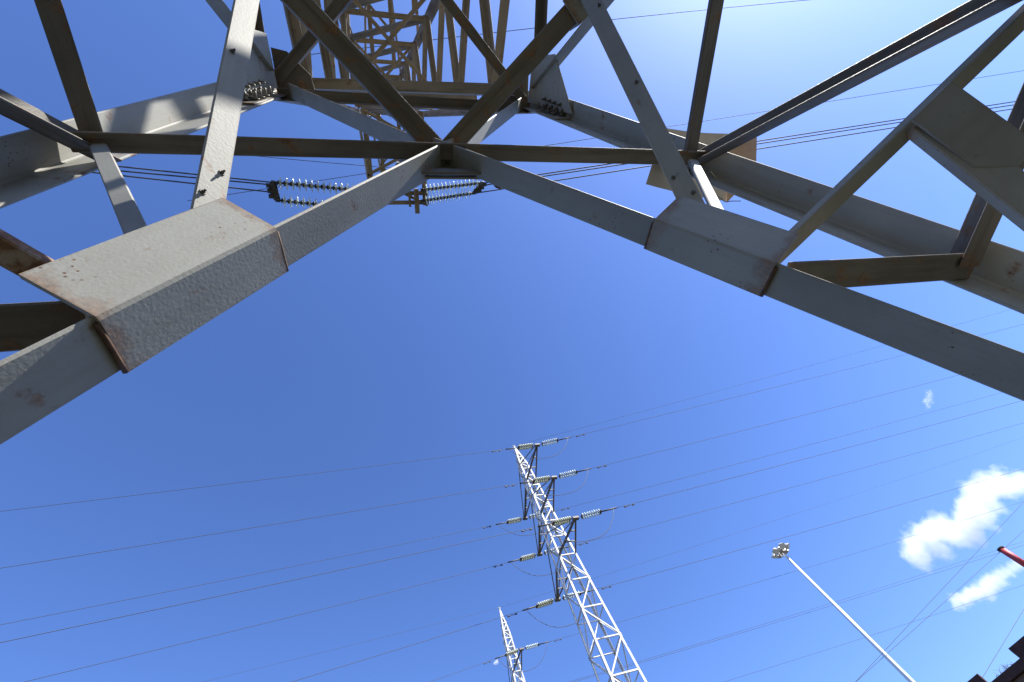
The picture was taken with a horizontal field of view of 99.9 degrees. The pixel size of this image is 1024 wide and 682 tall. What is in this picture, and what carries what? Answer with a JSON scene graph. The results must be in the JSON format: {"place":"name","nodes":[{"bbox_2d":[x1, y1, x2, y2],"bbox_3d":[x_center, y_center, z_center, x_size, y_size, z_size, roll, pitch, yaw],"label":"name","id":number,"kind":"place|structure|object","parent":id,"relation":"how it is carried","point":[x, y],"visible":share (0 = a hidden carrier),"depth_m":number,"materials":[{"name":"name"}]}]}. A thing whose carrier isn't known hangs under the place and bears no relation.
{"place":"outdoors","nodes":[
{"label":"outdoors","id":0,"kind":"place"},
{"bbox_2d":[259,156,390,167],"bbox_3d":[-4.090,-3.965,9.525,5.362,1.009,0.012,-1,-67,-17],"label":"conductor","id":1,"kind":"object","parent":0,"point":[323,162],"visible":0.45,"depth_m":9.08,"materials":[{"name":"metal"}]},
{"bbox_2d":[0,0,1023,681],"label":"sky","id":2,"kind":"structure","parent":0,"point":[497,320],"materials":[{"name":"blue"}]},
{"bbox_2d":[272,0,804,59],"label":"conductor","id":3,"kind":"object","parent":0,"point":[621,18],"visible":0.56,"depth_m":14.75,"materials":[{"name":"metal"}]},
{"bbox_2d":[187,70,1023,200],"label":"conductor","id":4,"kind":"object","parent":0,"point":[667,126],"visible":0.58,"depth_m":15.67,"materials":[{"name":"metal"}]},
{"bbox_2d":[772,543,914,681],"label":"floodlight mast","id":5,"kind":"object","parent":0,"point":[781,550],"visible":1,"depth_m":28.75,"materials":[{"name":"white metal"}]},
{"bbox_2d":[855,505,1020,681],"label":"conductor","id":6,"kind":"object","parent":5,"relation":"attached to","point":[935,596],"visible":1,"depth_m":27.92,"materials":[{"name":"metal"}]},
{"bbox_2d":[856,531,1022,681],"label":"conductor","id":7,"kind":"object","parent":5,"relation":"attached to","point":[938,607],"visible":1,"depth_m":27.94,"materials":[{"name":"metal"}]},
{"bbox_2d":[968,636,1023,681],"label":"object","id":8,"kind":"structure","parent":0,"point":[1013,672],"depth_m":11.83,"materials":[{"name":"brown brick"}]},
{"bbox_2d":[983,609,1023,676],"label":"conductor","id":9,"kind":"object","parent":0,"point":[1002,644],"visible":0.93,"depth_m":22.19,"materials":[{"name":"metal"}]},
{"label":"ground","id":10,"kind":"structure","parent":0,"visible":0},
{"bbox_2d":[0,0,1023,444],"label":"lattice pylon","id":11,"kind":"object","parent":10,"relation":"on","point":[138,292],"visible":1,"depth_m":1.70,"materials":[{"name":"grey metal"}]},
{"bbox_2d":[275,195,322,208],"bbox_3d":[-3.914,-2.838,8.987,1.794,0.455,0.250,2,-68,-18],"label":"insulator string","id":12,"kind":"object","parent":11,"relation":"attached to","point":[296,202],"visible":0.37,"depth_m":8.72,"materials":[{"name":"ceramic"}]},
{"bbox_2d":[271,177,353,193],"bbox_3d":[-3.928,-3.167,8.837,1.776,0.454,0.250,0,-67,-17],"label":"insulator string","id":13,"kind":"object","parent":11,"relation":"attached to","point":[298,184],"visible":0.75,"depth_m":8.70,"materials":[{"name":"metal"}]},
{"bbox_2d":[266,182,279,199],"bbox_3d":[-4.742,-2.963,8.527,0.215,0.113,0.346,-5,-66,-15],"label":"yoke plate","id":14,"kind":"object","parent":13,"relation":"attached to","point":[272,189],"visible":1,"depth_m":8.50,"materials":[{"name":"metal"}]},
{"bbox_2d":[92,172,266,191],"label":"conductor","id":15,"kind":"object","parent":14,"relation":"attached to","point":[182,182],"visible":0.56,"depth_m":7.87,"materials":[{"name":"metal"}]},
{"bbox_2d":[118,166,270,182],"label":"conductor","id":16,"kind":"object","parent":14,"relation":"attached to","point":[188,173],"visible":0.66,"depth_m":7.84,"materials":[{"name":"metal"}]},
{"bbox_2d":[120,170,271,184],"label":"conductor","id":17,"kind":"object","parent":14,"relation":"attached to","point":[189,177],"visible":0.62,"depth_m":7.87,"materials":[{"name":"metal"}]},
{"bbox_2d":[420,189,474,204],"bbox_3d":[-1.428,-3.216,9.613,1.225,0.374,0.220,-14,-64,-11],"label":"insulator string","id":18,"kind":"object","parent":11,"relation":"attached to","point":[440,198],"visible":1,"depth_m":9.57,"materials":[{"name":"ceramic"}]},
{"bbox_2d":[420,179,483,193],"bbox_3d":[-1.322,-3.432,9.550,1.402,0.378,0.220,-12,-64,-12],"label":"insulator string","id":19,"kind":"object","parent":11,"relation":"attached to","point":[450,186],"visible":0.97,"depth_m":9.49,"materials":[{"name":"metal"}]},
{"bbox_2d":[473,181,486,192],"bbox_3d":[-0.724,-3.411,9.623,0.178,0.114,0.406,38,-82,-27],"label":"yoke plate","id":20,"kind":"object","parent":19,"relation":"attached to","point":[479,188],"visible":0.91,"depth_m":9.58,"materials":[{"name":"metal"}]},
{"bbox_2d":[474,109,1011,193],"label":"conductor","id":21,"kind":"object","parent":20,"relation":"attached to","point":[757,149],"visible":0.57,"depth_m":10.80,"materials":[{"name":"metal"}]},
{"bbox_2d":[481,104,1013,185],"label":"conductor","id":22,"kind":"object","parent":20,"relation":"attached to","point":[757,143],"visible":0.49,"depth_m":10.88,"materials":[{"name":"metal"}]},
{"bbox_2d":[483,101,1014,183],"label":"conductor","id":23,"kind":"object","parent":20,"relation":"attached to","point":[759,140],"visible":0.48,"depth_m":10.92,"materials":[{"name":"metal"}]},
{"bbox_2d":[646,128,726,200],"bbox_3d":[1.270,-1.292,3.059,0.666,0.264,0.468,4,-68,-19],"label":"sign plate","id":24,"kind":"object","parent":11,"relation":"attached to","point":[657,177],"visible":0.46,"depth_m":3.08,"materials":[{"name":"grey metal"}]},
{"bbox_2d":[727,137,756,200],"bbox_3d":[1.650,-1.278,3.147,0.197,0.241,0.546,13,-71,-22],"label":"sign plate","id":25,"kind":"object","parent":11,"relation":"attached to","point":[748,150],"visible":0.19,"depth_m":3.16,"materials":[{"name":"metal"}]},
{"bbox_2d":[498,607,525,681],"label":"lattice pylon","id":26,"kind":"object","parent":10,"relation":"on","point":[509,659],"visible":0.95,"depth_m":32.84,"materials":[{"name":"grey metal"}]},
{"bbox_2d":[203,608,495,681],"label":"earth wire","id":27,"kind":"object","parent":26,"relation":"attached to","point":[341,647],"visible":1,"depth_m":31.27,"materials":[{"name":"metal"}]},
{"bbox_2d":[495,649,518,658],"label":"insulator string","id":28,"kind":"object","parent":26,"relation":"attached to","point":[512,652],"visible":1,"depth_m":30.16,"materials":[{"name":"white ceramic"}]},
{"bbox_2d":[525,641,548,649],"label":"insulator string","id":29,"kind":"object","parent":26,"relation":"attached to","point":[532,646],"visible":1,"depth_m":30.63,"materials":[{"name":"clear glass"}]},
{"bbox_2d":[497,647,546,671],"bbox_3d":[0.928,21.982,29.680,3.735,1.394,0.026,-6,-65,-14],"label":"jumper cable","id":30,"kind":"object","parent":29,"relation":"hanging from","point":[523,671],"visible":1,"depth_m":29.34,"materials":[{"name":"metal"}]},
{"bbox_2d":[549,501,1023,641],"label":"conductor","id":31,"kind":"object","parent":29,"relation":"hanging from","point":[794,571],"visible":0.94,"depth_m":32.37,"materials":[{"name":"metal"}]},
{"bbox_2d":[502,438,1020,606],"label":"earth wire","id":32,"kind":"object","parent":26,"relation":"attached to","point":[765,523],"visible":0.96,"depth_m":39.51,"materials":[{"name":"metal"}]},
{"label":"insulator string","id":33,"kind":"object","parent":26,"relation":"attached to","visible":0},
{"bbox_2d":[569,541,1023,681],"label":"conductor","id":34,"kind":"object","parent":33,"relation":"attached to","point":[791,615],"visible":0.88,"depth_m":34.63,"materials":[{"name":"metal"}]},
{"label":"insulator string","id":35,"kind":"object","parent":26,"relation":"attached to","visible":0},
{"bbox_2d":[575,545,1022,681],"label":"conductor","id":36,"kind":"object","parent":35,"relation":"attached to","point":[798,615],"visible":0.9,"depth_m":29.69,"materials":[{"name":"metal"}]},
{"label":"insulator string","id":37,"kind":"object","parent":26,"relation":"attached to","visible":0},
{"bbox_2d":[724,585,1021,681],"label":"conductor","id":38,"kind":"object","parent":37,"relation":"attached to","point":[873,634],"visible":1,"depth_m":32.60,"materials":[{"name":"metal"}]},
{"bbox_2d":[513,443,646,681],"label":"lattice pylon","id":39,"kind":"object","parent":10,"relation":"on","point":[521,465],"visible":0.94,"depth_m":21.17,"materials":[{"name":"grey metal"}]},
{"bbox_2d":[496,517,521,524],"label":"insulator string","id":40,"kind":"object","parent":39,"relation":"attached to","point":[515,520],"visible":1,"depth_m":27.18,"materials":[{"name":"white ceramic"}]},
{"bbox_2d":[1,524,495,624],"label":"conductor","id":41,"kind":"object","parent":40,"relation":"attached to","point":[233,578],"visible":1,"depth_m":20.78,"materials":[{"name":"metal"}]},
{"bbox_2d":[506,443,533,449],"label":"insulator string","id":42,"kind":"object","parent":39,"relation":"attached to","point":[520,447],"visible":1,"depth_m":25.08,"materials":[{"name":"green ceramic"}]},
{"bbox_2d":[0,449,504,511],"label":"conductor","id":43,"kind":"object","parent":42,"relation":"hanging from","point":[232,483],"visible":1,"depth_m":18.85,"materials":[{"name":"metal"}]},
{"bbox_2d":[508,553,535,562],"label":"insulator string","id":44,"kind":"object","parent":39,"relation":"attached to","point":[527,557],"visible":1,"depth_m":24.68,"materials":[{"name":"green ceramic"}]},
{"bbox_2d":[25,562,507,681],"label":"conductor","id":45,"kind":"object","parent":44,"relation":"attached to","point":[239,629],"visible":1,"depth_m":18.50,"materials":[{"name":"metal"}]},
{"bbox_2d":[520,475,549,483],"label":"insulator string","id":46,"kind":"object","parent":39,"relation":"attached to","point":[542,479],"visible":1,"depth_m":22.61,"materials":[{"name":"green ceramic"}]},
{"bbox_2d":[3,483,519,567],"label":"conductor","id":47,"kind":"object","parent":46,"relation":"attached to","point":[236,530],"visible":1,"depth_m":16.70,"materials":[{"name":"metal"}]},
{"bbox_2d":[523,598,553,610],"bbox_3d":[1.348,13.567,22.104,1.790,0.357,0.375,3,-68,-18],"label":"insulator string","id":48,"kind":"object","parent":39,"relation":"attached to","point":[547,602],"visible":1,"depth_m":22.15,"materials":[{"name":"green ceramic"}]},
{"bbox_2d":[292,610,522,681],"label":"conductor","id":49,"kind":"object","parent":48,"relation":"attached to","point":[400,648],"visible":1,"depth_m":19.00,"materials":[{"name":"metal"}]},
{"bbox_2d":[529,510,555,518],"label":"insulator string","id":50,"kind":"object","parent":39,"relation":"attached to","point":[539,515],"visible":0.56,"depth_m":27.65,"materials":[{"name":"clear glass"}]},
{"bbox_2d":[556,392,1001,510],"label":"conductor","id":51,"kind":"object","parent":50,"relation":"attached to","point":[772,454],"visible":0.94,"depth_m":29.01,"materials":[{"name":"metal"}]},
{"bbox_2d":[538,516,570,526],"bbox_3d":[1.987,8.446,20.031,1.790,0.357,0.375,3,-68,-18],"label":"insulator string","id":52,"kind":"object","parent":39,"relation":"attached to","point":[563,520],"visible":1,"depth_m":20.09,"materials":[{"name":"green ceramic"}]},
{"bbox_2d":[0,526,537,642],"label":"conductor","id":53,"kind":"object","parent":52,"relation":"attached to","point":[245,590],"visible":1,"depth_m":14.58,"materials":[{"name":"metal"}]},
{"bbox_2d":[541,437,570,446],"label":"insulator string","id":54,"kind":"object","parent":39,"relation":"attached to","point":[548,442],"visible":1,"depth_m":25.55,"materials":[{"name":"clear glass"}]},
{"bbox_2d":[510,439,567,458],"bbox_3d":[1.739,6.239,24.587,3.735,1.394,0.026,-6,-65,-14],"label":"jumper cable","id":55,"kind":"object","parent":54,"relation":"hanging from","point":[547,457],"visible":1,"depth_m":24.19,"materials":[{"name":"metal"}]},
{"bbox_2d":[573,324,1022,436],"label":"conductor","id":56,"kind":"object","parent":54,"relation":"attached to","point":[769,388],"visible":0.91,"depth_m":26.78,"materials":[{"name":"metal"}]},
{"bbox_2d":[544,546,570,554],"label":"insulator string","id":57,"kind":"object","parent":39,"relation":"attached to","point":[545,553],"visible":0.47,"depth_m":25.13,"materials":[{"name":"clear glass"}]},
{"bbox_2d":[512,548,570,575],"bbox_3d":[1.859,12.511,24.195,3.735,1.394,0.026,-6,-65,-14],"label":"jumper cable","id":58,"kind":"object","parent":57,"relation":"hanging from","point":[540,575],"visible":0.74,"depth_m":23.73,"materials":[{"name":"metal"}]},
{"bbox_2d":[573,423,1021,545],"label":"conductor","id":59,"kind":"object","parent":57,"relation":"attached to","point":[794,486],"visible":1,"depth_m":26.43,"materials":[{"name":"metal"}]},
{"bbox_2d":[558,468,590,478],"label":"insulator string","id":60,"kind":"object","parent":39,"relation":"attached to","point":[571,473],"visible":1,"depth_m":23.08,"materials":[{"name":"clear glass"}]},
{"bbox_2d":[523,473,587,495],"bbox_3d":[2.499,7.378,22.118,3.735,1.394,0.026,-6,-65,-14],"label":"jumper cable","id":61,"kind":"object","parent":60,"relation":"hanging from","point":[562,494],"visible":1,"depth_m":21.67,"materials":[{"name":"metal"}]},
{"bbox_2d":[591,375,956,468],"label":"conductor","id":62,"kind":"object","parent":60,"relation":"attached to","point":[778,421],"visible":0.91,"depth_m":24.11,"materials":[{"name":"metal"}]},
{"bbox_2d":[562,589,593,600],"bbox_3d":[3.504,13.307,22.692,1.795,0.309,0.375,-15,-63,-10],"label":"insulator string","id":63,"kind":"object","parent":39,"relation":"attached to","point":[571,596],"visible":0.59,"depth_m":22.63,"materials":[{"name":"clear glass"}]},
{"bbox_2d":[526,597,591,626],"bbox_3d":[2.640,13.627,21.660,3.735,1.394,0.026,-6,-65,-14],"label":"jumper cable","id":64,"kind":"object","parent":63,"relation":"hanging from","point":[553,626],"visible":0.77,"depth_m":21.18,"materials":[{"name":"metal"}]},
{"bbox_2d":[598,469,1021,588],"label":"conductor","id":65,"kind":"object","parent":63,"relation":"attached to","point":[809,530],"visible":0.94,"depth_m":23.75,"materials":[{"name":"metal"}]},
{"bbox_2d":[580,507,616,519],"bbox_3d":[4.143,8.185,20.619,1.795,0.309,0.375,-15,-63,-10],"label":"insulator string","id":66,"kind":"object","parent":39,"relation":"attached to","point":[591,513],"visible":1,"depth_m":20.54,"materials":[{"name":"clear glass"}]},
{"bbox_2d":[541,509,613,541],"bbox_3d":[3.279,8.506,19.587,3.735,1.394,0.026,-6,-65,-14],"label":"jumper cable","id":67,"kind":"object","parent":66,"relation":"hanging from","point":[587,540],"visible":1,"depth_m":19.14,"materials":[{"name":"metal"}]},
{"bbox_2d":[617,401,1019,507],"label":"conductor","id":68,"kind":"object","parent":66,"relation":"attached to","point":[814,456],"visible":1,"depth_m":21.49,"materials":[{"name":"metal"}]},
{"bbox_2d":[515,309,1010,445],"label":"earth wire","id":69,"kind":"object","parent":39,"relation":"attached to","point":[734,386],"visible":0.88,"depth_m":31.75,"materials":[{"name":"metal"}]},
{"bbox_2d":[997,545,1023,566],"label":"chimney","id":70,"kind":"object","parent":10,"relation":"on","point":[1010,555],"visible":1,"depth_m":29.62,"materials":[{"name":"red paint"}]}
]}

